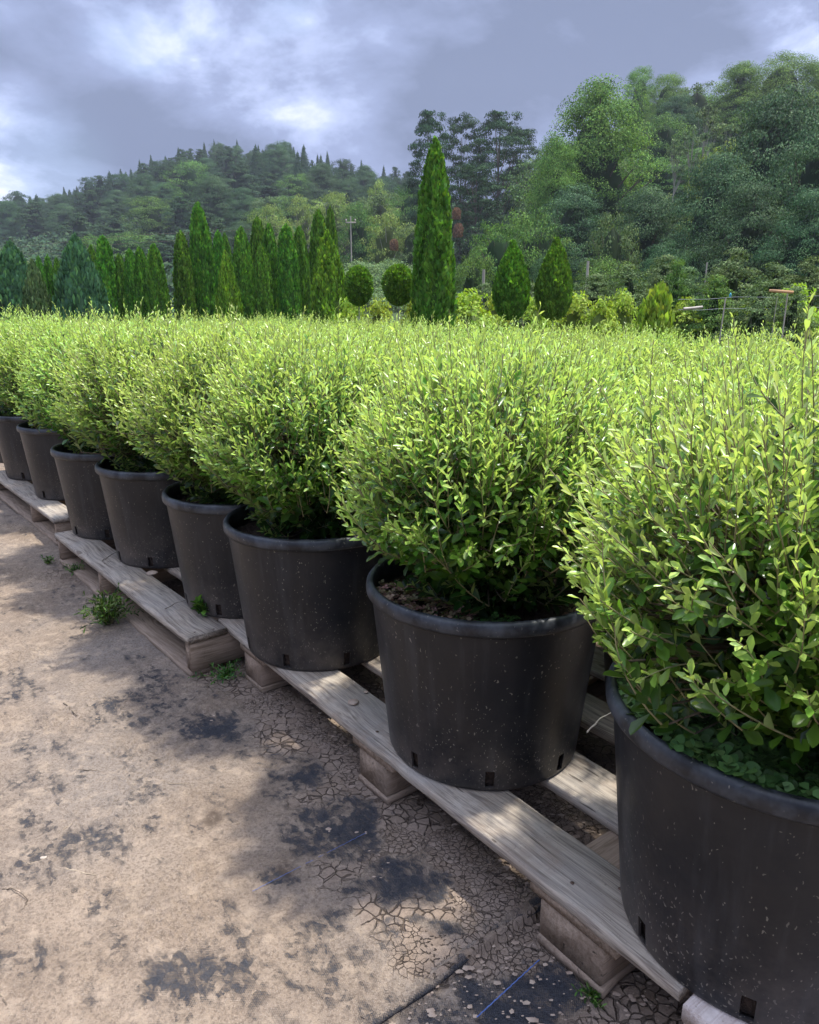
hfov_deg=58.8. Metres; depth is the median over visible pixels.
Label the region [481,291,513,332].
yellow shrub
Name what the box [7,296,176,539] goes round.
potted shrub
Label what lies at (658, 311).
narrow conifer
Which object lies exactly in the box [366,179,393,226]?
broadleaf tree
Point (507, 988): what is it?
marker thread
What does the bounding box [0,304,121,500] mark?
potted shrub
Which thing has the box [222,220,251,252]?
broadleaf tree
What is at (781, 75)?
broadleaf tree
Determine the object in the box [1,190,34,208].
broadleaf tree
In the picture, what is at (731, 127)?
thin tree
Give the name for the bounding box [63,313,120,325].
potted shrub
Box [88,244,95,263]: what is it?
columnar conifer
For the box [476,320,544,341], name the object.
potted shrub
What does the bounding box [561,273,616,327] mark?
young tree
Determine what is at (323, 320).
potted shrub
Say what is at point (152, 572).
clay clod
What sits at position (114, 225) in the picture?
pine tree
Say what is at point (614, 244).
broadleaf tree
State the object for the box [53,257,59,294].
columnar conifer
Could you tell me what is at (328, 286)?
conical conifer
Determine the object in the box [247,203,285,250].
broadleaf tree
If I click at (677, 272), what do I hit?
young tree
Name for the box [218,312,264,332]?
potted shrub
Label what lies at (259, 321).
potted shrub
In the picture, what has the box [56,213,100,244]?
pine tree
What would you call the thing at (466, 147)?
pine tree
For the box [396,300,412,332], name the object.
yellow shrub
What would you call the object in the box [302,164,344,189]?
broadleaf tree
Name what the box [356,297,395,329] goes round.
yellow shrub
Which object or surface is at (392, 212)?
broadleaf tree
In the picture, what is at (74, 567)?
weed plant
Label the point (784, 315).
wooden stake
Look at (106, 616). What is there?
weed plant
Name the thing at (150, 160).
spruce tree
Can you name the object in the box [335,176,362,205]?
broadleaf tree
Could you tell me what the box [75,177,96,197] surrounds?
broadleaf tree
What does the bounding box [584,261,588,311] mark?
wooden stake
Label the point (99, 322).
potted shrub
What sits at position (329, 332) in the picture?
potted shrub
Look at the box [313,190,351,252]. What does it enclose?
broadleaf tree
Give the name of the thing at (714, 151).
broadleaf tree
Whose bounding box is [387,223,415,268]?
broadleaf tree
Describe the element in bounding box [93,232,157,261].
broadleaf tree
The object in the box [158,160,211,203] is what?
broadleaf tree
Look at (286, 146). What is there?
broadleaf tree
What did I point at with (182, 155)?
pine tree
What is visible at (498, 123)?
pine tree
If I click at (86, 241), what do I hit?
broadleaf tree
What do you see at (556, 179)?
broadleaf tree
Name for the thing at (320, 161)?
pine tree
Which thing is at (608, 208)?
broadleaf tree
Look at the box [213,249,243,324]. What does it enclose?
conical conifer
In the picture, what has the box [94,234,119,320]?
columnar conifer
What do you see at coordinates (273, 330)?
potted shrub
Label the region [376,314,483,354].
potted shrub
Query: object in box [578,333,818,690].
potted shrub
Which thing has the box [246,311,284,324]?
potted shrub
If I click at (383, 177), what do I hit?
broadleaf tree
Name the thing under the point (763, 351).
potted shrub
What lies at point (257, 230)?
columnar conifer
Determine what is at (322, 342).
potted shrub
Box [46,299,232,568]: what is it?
potted shrub
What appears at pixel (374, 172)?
broadleaf tree
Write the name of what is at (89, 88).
sky
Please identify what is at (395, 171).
pine tree
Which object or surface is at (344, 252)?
broadleaf tree
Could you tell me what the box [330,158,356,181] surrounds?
broadleaf tree
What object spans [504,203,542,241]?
broadleaf tree
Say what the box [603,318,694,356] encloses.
potted shrub
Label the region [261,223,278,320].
columnar conifer
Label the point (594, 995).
weed plant
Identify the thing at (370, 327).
potted shrub
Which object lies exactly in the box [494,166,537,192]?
broadleaf tree
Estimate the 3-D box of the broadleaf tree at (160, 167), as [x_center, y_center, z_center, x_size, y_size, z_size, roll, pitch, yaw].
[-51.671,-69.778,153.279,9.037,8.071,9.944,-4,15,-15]
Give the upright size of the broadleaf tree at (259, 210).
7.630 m
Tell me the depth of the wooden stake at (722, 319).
8.69 m
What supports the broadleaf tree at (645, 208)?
on the ground
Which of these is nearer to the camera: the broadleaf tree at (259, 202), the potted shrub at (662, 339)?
the potted shrub at (662, 339)
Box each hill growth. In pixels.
[0,173,490,317]
[452,125,811,330]
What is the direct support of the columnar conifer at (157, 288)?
on the ground
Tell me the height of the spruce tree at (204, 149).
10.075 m
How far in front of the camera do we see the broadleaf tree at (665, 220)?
35.27 m
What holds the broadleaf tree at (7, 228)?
on the hills
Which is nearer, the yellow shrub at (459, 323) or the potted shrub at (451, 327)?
the potted shrub at (451, 327)
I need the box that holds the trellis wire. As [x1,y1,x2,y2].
[707,307,817,309]
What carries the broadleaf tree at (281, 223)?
on the hills
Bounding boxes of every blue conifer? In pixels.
[0,239,27,320]
[51,231,116,323]
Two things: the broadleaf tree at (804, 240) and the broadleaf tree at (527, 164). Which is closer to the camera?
the broadleaf tree at (804, 240)
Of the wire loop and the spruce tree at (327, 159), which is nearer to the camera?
the wire loop
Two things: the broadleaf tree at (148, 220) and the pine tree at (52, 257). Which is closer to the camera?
the pine tree at (52, 257)
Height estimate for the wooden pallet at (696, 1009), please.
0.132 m
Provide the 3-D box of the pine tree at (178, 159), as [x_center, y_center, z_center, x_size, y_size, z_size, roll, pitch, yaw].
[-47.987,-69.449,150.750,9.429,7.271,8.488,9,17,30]
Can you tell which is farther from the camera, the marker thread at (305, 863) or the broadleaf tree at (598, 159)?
the broadleaf tree at (598, 159)
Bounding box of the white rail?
[683,306,702,310]
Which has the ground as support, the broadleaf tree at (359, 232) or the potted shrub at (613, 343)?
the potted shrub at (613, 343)
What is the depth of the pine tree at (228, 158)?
146.62 m
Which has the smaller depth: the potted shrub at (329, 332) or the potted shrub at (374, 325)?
the potted shrub at (329, 332)
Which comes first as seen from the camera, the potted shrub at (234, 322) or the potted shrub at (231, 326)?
the potted shrub at (231, 326)
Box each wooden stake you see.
[482,269,484,300]
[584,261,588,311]
[719,298,725,342]
[780,293,787,345]
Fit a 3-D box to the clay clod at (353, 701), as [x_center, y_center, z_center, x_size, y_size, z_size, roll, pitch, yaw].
[-0.134,0.455,1.740,0.026,0.010,0.027,0,15,0]
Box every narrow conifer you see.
[634,294,648,341]
[641,279,674,347]
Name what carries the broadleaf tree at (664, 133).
on the hills
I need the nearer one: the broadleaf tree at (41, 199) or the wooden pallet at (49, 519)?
the wooden pallet at (49, 519)
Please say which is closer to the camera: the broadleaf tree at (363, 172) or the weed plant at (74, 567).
the weed plant at (74, 567)
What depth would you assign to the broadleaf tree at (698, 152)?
62.29 m
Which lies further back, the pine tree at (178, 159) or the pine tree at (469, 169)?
the pine tree at (178, 159)
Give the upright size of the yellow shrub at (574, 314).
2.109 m
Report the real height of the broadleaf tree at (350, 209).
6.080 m
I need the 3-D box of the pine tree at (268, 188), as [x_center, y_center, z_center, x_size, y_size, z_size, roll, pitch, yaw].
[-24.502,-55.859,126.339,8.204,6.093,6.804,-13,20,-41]
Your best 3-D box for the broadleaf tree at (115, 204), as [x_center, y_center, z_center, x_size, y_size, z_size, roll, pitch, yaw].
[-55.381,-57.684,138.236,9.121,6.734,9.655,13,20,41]
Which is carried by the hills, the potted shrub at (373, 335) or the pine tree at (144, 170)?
the pine tree at (144, 170)
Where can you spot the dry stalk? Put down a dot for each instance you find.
(588, 730)
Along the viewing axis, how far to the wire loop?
1.33 m
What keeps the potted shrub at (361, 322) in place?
on the ground
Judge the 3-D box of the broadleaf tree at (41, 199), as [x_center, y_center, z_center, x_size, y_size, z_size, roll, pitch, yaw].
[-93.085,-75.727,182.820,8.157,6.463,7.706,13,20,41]
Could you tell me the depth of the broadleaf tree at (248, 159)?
162.06 m
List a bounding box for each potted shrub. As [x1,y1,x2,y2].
[0,299,71,480]
[0,302,53,462]
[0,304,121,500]
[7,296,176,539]
[31,311,98,327]
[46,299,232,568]
[59,305,148,337]
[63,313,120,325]
[102,302,348,618]
[107,315,200,342]
[148,310,254,354]
[149,309,203,329]
[156,317,221,336]
[175,309,239,333]
[178,297,427,670]
[180,315,304,361]
[182,308,232,326]
[191,315,262,335]
[203,315,252,327]
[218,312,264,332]
[234,314,392,376]
[240,310,289,328]
[240,311,309,334]
[241,320,317,348]
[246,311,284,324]
[259,318,378,361]
[272,313,307,327]
[282,314,363,344]
[292,310,345,329]
[294,315,364,335]
[313,321,466,394]
[323,317,398,346]
[328,302,671,790]
[333,314,399,342]
[335,314,456,361]
[340,315,398,332]
[364,313,433,333]
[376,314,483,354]
[387,318,459,337]
[408,316,557,375]
[416,318,472,339]
[424,317,649,563]
[443,316,520,343]
[460,315,568,364]
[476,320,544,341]
[513,322,688,396]
[515,317,621,355]
[532,321,604,345]
[541,322,670,390]
[545,292,818,1023]
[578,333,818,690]
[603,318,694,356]
[611,322,702,370]
[639,328,818,409]
[654,316,818,397]
[686,322,818,369]
[686,323,803,356]
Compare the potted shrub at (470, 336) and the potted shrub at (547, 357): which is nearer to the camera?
the potted shrub at (547, 357)
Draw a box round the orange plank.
[769,289,793,293]
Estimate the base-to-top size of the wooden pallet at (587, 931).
0.136 m
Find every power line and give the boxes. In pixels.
[22,219,344,246]
[23,226,343,254]
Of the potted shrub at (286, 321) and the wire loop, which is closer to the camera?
the wire loop
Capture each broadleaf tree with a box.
[0,199,28,242]
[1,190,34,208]
[27,197,48,211]
[41,192,72,220]
[43,203,76,235]
[58,191,86,213]
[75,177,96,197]
[79,234,113,251]
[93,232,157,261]
[95,189,133,221]
[98,173,134,203]
[119,173,158,218]
[119,195,176,240]
[144,159,175,190]
[147,182,182,209]
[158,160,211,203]
[176,175,235,231]
[192,158,220,179]
[206,142,226,172]
[220,187,259,228]
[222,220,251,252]
[231,145,249,171]
[234,205,293,241]
[242,196,284,218]
[244,150,263,174]
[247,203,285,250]
[254,143,293,182]
[260,150,290,169]
[269,195,314,223]
[274,139,297,175]
[274,173,313,203]
[275,219,293,252]
[286,193,314,252]
[299,163,342,205]
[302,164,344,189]
[305,197,348,226]
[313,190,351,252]
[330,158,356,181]
[334,202,380,266]
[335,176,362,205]
[336,225,349,261]
[339,192,409,263]
[339,201,366,224]
[345,164,376,197]
[351,168,378,179]
[355,212,414,263]
[358,178,395,205]
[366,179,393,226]
[376,178,402,200]
[377,175,394,182]
[381,185,418,262]
[385,207,400,231]
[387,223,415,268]
[390,194,408,210]
[391,177,408,190]
[454,251,494,315]
[455,219,541,289]
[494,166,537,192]
[499,149,570,232]
[502,206,580,290]
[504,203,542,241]
[505,73,676,255]
[514,131,590,250]
[524,252,574,330]
[529,182,610,292]
[570,255,634,309]
[577,207,644,305]
[594,195,677,254]
[605,185,687,300]
[613,64,659,155]
[619,158,650,197]
[620,155,703,200]
[622,192,690,261]
[627,112,699,189]
[633,240,698,311]
[638,93,712,158]
[640,71,689,143]
[657,87,721,119]
[658,151,770,296]
[664,80,727,150]
[675,144,756,187]
[677,181,802,301]
[678,137,748,237]
[682,83,818,264]
[699,60,771,147]
[711,119,818,277]
[720,50,818,146]
[738,187,818,326]
[794,60,818,124]
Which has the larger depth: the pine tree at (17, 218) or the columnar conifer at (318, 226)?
the pine tree at (17, 218)
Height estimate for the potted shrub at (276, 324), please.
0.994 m
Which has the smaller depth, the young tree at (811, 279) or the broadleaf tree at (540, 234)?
the young tree at (811, 279)
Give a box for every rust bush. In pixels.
[389,239,398,255]
[452,207,460,223]
[452,223,463,243]
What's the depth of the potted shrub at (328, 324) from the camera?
5.99 m
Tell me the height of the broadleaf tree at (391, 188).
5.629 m
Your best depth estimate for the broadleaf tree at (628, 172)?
61.54 m
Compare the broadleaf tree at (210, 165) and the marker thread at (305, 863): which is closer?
the marker thread at (305, 863)
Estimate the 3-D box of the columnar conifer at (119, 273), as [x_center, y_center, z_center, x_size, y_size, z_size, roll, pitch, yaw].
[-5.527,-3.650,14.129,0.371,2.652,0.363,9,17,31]
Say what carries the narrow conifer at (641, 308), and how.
on the ground
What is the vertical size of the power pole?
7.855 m
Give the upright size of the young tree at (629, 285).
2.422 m
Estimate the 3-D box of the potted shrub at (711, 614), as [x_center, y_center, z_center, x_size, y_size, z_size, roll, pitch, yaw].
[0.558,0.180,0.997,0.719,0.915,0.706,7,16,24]
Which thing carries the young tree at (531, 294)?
on the ground
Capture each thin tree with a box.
[666,137,687,198]
[678,124,711,182]
[691,103,726,175]
[703,123,740,155]
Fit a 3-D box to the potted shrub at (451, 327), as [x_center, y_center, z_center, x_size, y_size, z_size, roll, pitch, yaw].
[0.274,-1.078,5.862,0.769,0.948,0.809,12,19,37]
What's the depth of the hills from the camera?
37.20 m
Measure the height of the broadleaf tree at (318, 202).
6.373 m
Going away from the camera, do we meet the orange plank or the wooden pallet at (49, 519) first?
the wooden pallet at (49, 519)
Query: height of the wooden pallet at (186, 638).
0.135 m
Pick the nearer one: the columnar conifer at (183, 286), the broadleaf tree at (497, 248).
the columnar conifer at (183, 286)
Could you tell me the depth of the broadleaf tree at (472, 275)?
24.49 m
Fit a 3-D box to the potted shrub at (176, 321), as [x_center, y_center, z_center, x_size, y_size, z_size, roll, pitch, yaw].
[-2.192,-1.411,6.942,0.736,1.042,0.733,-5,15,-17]
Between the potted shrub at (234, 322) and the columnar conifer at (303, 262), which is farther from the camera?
the columnar conifer at (303, 262)
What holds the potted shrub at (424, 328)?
on the ground
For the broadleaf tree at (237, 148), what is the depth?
163.19 m
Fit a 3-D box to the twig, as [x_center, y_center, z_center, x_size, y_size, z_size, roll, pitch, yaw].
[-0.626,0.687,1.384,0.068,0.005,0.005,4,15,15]
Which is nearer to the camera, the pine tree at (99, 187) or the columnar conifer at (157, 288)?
the columnar conifer at (157, 288)
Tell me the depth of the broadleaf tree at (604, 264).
22.47 m
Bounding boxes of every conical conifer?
[21,257,54,324]
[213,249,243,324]
[307,229,351,325]
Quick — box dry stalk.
[587,712,610,732]
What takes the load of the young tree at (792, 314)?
on the ground
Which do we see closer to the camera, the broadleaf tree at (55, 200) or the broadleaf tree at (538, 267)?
the broadleaf tree at (538, 267)
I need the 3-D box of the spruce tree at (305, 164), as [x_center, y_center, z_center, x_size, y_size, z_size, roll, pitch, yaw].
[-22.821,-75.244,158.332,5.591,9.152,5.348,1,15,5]
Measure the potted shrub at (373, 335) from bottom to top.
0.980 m
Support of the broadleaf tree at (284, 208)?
on the hills
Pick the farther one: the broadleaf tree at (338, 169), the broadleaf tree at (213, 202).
the broadleaf tree at (338, 169)
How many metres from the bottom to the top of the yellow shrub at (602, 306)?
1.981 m
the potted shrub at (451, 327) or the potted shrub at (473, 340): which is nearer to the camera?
the potted shrub at (473, 340)
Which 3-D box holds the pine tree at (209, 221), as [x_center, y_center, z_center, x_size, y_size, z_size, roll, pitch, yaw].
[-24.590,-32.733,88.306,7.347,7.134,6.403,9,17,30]
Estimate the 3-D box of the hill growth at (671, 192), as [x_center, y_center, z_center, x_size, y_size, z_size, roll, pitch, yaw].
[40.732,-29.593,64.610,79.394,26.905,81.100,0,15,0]
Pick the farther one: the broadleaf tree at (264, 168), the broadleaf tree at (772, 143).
the broadleaf tree at (264, 168)
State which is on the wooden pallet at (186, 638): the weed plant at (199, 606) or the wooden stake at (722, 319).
the weed plant at (199, 606)
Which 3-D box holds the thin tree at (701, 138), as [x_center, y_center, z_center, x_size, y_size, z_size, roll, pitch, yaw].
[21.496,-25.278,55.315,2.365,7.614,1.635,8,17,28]
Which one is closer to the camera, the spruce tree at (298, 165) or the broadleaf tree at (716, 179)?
the broadleaf tree at (716, 179)
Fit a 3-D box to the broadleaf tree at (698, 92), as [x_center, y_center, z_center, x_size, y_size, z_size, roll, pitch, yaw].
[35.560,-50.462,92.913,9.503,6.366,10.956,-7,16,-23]
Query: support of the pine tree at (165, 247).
on the hills
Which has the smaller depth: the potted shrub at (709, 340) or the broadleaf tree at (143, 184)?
the potted shrub at (709, 340)
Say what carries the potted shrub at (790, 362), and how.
on the ground
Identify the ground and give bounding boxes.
[0,463,693,1023]
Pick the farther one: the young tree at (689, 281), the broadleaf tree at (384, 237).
the broadleaf tree at (384, 237)
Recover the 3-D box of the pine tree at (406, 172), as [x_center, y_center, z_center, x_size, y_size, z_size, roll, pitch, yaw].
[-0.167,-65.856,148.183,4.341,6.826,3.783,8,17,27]
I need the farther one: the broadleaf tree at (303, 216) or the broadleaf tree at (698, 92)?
the broadleaf tree at (698, 92)
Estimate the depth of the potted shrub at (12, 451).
4.11 m
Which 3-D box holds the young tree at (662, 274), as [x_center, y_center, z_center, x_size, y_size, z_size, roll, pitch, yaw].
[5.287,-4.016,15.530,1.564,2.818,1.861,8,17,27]
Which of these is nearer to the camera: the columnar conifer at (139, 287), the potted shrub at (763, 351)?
the potted shrub at (763, 351)
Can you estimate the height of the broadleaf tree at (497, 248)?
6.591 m
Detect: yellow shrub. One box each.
[333,298,367,326]
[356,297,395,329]
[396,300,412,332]
[455,287,508,339]
[455,303,464,331]
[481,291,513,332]
[513,296,556,344]
[554,291,595,347]
[574,295,622,338]
[606,288,638,340]
[671,296,726,348]
[698,295,737,341]
[733,298,772,344]
[765,282,818,346]
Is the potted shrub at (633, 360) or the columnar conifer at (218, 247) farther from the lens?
the columnar conifer at (218, 247)
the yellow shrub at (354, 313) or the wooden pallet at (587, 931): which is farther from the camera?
the yellow shrub at (354, 313)
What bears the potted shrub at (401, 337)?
on the ground
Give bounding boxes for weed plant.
[41,555,54,563]
[62,560,84,575]
[74,582,143,632]
[187,657,244,684]
[190,594,208,615]
[571,980,606,1010]
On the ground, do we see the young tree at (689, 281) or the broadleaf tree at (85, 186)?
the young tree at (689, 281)
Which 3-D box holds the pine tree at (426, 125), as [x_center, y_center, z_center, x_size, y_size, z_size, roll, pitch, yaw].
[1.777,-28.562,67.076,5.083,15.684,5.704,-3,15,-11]
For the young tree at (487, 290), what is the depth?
16.17 m
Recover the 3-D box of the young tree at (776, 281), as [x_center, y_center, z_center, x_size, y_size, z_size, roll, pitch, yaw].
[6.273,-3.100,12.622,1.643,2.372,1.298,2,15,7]
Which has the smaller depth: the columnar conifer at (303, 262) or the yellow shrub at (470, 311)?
the yellow shrub at (470, 311)
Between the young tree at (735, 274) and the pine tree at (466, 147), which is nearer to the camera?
the young tree at (735, 274)
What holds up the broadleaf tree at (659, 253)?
on the ground
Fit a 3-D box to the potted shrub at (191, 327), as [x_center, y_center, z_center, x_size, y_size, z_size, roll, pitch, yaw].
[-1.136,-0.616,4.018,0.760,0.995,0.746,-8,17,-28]
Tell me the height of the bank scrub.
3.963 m
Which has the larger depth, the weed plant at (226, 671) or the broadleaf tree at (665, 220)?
the broadleaf tree at (665, 220)
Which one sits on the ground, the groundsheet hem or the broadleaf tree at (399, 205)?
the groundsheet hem
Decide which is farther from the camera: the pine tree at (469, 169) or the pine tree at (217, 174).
the pine tree at (217, 174)
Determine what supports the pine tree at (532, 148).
on the hills
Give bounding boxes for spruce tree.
[25,195,47,224]
[66,189,73,207]
[148,154,153,174]
[202,143,208,162]
[247,144,265,184]
[291,150,304,182]
[300,144,310,179]
[325,153,331,167]
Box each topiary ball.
[344,264,373,319]
[380,263,411,328]
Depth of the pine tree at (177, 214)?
109.69 m
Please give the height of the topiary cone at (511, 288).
2.382 m
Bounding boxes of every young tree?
[473,283,492,312]
[506,283,535,329]
[526,282,585,334]
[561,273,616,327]
[585,264,654,321]
[634,254,682,310]
[664,258,693,324]
[668,267,707,311]
[678,274,742,348]
[697,247,769,344]
[710,281,797,346]
[741,262,816,316]
[756,286,818,351]
[772,255,818,331]
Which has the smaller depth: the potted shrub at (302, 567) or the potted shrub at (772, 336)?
the potted shrub at (302, 567)
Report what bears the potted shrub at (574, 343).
on the ground
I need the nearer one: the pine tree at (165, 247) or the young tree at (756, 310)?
the young tree at (756, 310)
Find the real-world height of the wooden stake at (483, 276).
2.269 m
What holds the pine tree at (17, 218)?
on the hills
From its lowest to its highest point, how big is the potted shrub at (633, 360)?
0.920 m
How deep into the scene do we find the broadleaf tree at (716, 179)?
29.98 m
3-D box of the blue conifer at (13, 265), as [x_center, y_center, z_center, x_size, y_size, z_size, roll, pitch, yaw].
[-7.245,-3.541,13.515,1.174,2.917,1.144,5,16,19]
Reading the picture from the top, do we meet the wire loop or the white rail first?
the white rail
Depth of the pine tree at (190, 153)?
182.01 m
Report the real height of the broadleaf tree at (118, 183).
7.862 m
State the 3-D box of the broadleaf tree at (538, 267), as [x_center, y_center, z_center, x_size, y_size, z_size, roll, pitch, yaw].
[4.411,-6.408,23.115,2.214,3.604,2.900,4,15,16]
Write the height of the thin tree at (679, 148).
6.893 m
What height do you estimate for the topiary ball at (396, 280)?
2.197 m
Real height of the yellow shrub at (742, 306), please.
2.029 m
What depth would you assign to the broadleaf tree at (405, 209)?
72.02 m
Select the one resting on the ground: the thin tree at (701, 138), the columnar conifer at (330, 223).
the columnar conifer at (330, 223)
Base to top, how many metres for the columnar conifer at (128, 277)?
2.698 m
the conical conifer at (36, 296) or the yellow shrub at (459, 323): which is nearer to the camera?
the yellow shrub at (459, 323)
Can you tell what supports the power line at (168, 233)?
attached to the power pole
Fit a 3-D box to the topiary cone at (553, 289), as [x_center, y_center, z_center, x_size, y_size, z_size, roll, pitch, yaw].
[1.597,-1.842,8.212,0.445,2.391,0.440,8,17,29]
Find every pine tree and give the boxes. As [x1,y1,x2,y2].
[0,204,26,226]
[6,202,56,237]
[41,249,62,265]
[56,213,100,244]
[72,190,110,226]
[82,175,111,207]
[95,214,133,237]
[124,236,175,262]
[130,163,150,194]
[156,157,196,188]
[159,196,193,230]
[169,149,194,175]
[184,149,208,173]
[184,212,231,251]
[185,148,195,160]
[195,172,238,199]
[215,146,245,183]
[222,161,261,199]
[247,172,287,200]
[310,160,332,176]
[331,170,353,192]
[389,166,400,179]
[402,171,414,185]
[403,109,453,224]
[441,112,492,254]
[448,161,506,257]
[462,109,531,235]
[490,126,542,215]
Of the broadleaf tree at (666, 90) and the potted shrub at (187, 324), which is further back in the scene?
the broadleaf tree at (666, 90)
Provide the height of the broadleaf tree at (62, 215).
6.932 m
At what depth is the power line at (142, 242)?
56.53 m
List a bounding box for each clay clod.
[146,570,157,575]
[348,699,358,704]
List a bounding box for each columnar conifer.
[35,255,48,293]
[44,254,53,303]
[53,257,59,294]
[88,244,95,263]
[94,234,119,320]
[115,253,125,325]
[123,247,134,323]
[132,246,148,322]
[145,243,171,323]
[172,229,196,321]
[189,201,216,323]
[213,229,224,288]
[222,233,232,265]
[231,225,253,321]
[249,215,264,267]
[252,244,273,323]
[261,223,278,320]
[277,223,302,323]
[294,225,310,321]
[309,208,326,284]
[325,205,338,253]
[410,135,458,331]
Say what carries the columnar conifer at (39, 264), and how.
on the ground
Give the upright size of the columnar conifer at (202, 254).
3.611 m
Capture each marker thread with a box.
[253,833,364,890]
[477,960,539,1017]
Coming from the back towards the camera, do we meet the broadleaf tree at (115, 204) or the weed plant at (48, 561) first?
the broadleaf tree at (115, 204)
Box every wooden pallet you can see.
[0,470,71,545]
[54,530,244,676]
[218,618,690,1001]
[681,994,748,1023]
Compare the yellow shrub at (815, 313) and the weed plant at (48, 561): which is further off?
the yellow shrub at (815, 313)
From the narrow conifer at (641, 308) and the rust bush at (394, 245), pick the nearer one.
the narrow conifer at (641, 308)
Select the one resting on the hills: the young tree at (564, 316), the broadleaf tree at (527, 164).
the broadleaf tree at (527, 164)
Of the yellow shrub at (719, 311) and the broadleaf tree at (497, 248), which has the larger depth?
the broadleaf tree at (497, 248)
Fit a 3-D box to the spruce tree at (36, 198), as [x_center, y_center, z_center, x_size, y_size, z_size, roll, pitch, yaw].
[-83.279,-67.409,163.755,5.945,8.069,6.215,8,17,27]
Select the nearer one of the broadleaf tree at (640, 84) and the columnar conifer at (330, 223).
the columnar conifer at (330, 223)
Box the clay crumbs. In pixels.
[140,583,689,1023]
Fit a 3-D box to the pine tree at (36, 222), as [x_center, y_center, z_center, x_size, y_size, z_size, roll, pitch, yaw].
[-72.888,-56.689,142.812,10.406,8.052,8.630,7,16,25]
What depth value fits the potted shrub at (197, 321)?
6.40 m
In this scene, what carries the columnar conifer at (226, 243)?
on the ground
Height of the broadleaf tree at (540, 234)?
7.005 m
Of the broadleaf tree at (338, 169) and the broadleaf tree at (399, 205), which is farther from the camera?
the broadleaf tree at (338, 169)
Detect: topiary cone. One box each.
[492,239,530,332]
[534,236,573,330]
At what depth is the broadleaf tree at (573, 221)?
38.40 m
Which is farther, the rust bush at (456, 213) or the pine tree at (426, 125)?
the pine tree at (426, 125)
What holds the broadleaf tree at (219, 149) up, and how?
on the hills
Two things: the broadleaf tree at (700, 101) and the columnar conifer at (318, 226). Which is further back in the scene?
the broadleaf tree at (700, 101)
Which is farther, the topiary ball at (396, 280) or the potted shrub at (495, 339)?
the topiary ball at (396, 280)
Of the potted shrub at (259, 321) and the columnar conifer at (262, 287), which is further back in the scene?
the columnar conifer at (262, 287)
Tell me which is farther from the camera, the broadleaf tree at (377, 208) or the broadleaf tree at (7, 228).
the broadleaf tree at (7, 228)
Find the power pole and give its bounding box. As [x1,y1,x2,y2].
[346,216,355,266]
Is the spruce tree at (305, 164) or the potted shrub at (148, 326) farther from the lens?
the spruce tree at (305, 164)
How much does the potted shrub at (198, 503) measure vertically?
0.943 m
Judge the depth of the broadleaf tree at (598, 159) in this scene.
44.33 m
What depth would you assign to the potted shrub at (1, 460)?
4.64 m
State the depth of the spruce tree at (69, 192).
179.75 m
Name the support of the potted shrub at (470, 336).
on the ground
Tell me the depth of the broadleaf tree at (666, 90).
75.53 m
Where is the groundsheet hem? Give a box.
[359,893,541,1023]
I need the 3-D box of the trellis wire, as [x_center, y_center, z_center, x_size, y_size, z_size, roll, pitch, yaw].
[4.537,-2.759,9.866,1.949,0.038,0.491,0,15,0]
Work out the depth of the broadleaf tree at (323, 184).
121.36 m
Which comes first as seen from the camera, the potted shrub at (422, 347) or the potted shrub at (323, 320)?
the potted shrub at (422, 347)
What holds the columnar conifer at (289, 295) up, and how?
on the ground
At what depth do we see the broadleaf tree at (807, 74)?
70.34 m
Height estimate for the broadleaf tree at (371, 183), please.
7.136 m
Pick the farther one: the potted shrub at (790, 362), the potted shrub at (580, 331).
the potted shrub at (580, 331)
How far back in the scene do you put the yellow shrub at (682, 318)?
10.76 m
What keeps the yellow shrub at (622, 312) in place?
on the ground
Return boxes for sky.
[0,0,818,203]
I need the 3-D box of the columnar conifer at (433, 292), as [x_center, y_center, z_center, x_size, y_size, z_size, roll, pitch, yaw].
[0.270,-2.203,7.720,0.532,3.272,0.518,2,15,9]
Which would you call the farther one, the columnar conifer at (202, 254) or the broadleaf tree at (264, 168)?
the broadleaf tree at (264, 168)
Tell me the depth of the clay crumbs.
1.16 m
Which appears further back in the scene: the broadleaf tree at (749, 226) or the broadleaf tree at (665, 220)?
the broadleaf tree at (665, 220)
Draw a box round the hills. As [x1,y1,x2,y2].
[0,164,695,324]
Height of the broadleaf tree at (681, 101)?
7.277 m
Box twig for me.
[65,867,95,875]
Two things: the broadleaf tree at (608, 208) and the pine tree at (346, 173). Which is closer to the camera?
the broadleaf tree at (608, 208)
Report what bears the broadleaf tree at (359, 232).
on the hills
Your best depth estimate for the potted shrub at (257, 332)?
3.29 m
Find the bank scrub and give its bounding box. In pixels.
[341,258,415,312]
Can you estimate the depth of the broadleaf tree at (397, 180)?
139.36 m
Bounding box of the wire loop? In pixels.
[2,887,27,909]
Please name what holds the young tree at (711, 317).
on the ground
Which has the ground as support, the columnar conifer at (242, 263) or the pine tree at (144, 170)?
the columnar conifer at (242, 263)
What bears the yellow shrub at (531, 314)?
on the ground
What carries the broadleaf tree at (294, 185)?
on the hills
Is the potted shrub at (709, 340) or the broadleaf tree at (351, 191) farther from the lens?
the broadleaf tree at (351, 191)
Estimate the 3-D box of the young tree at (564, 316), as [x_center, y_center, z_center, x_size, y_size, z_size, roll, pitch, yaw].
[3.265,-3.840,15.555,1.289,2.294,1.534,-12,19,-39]
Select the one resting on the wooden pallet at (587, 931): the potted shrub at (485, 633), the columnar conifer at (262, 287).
the potted shrub at (485, 633)
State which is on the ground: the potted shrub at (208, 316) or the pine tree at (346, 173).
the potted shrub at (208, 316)
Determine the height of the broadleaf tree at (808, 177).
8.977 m

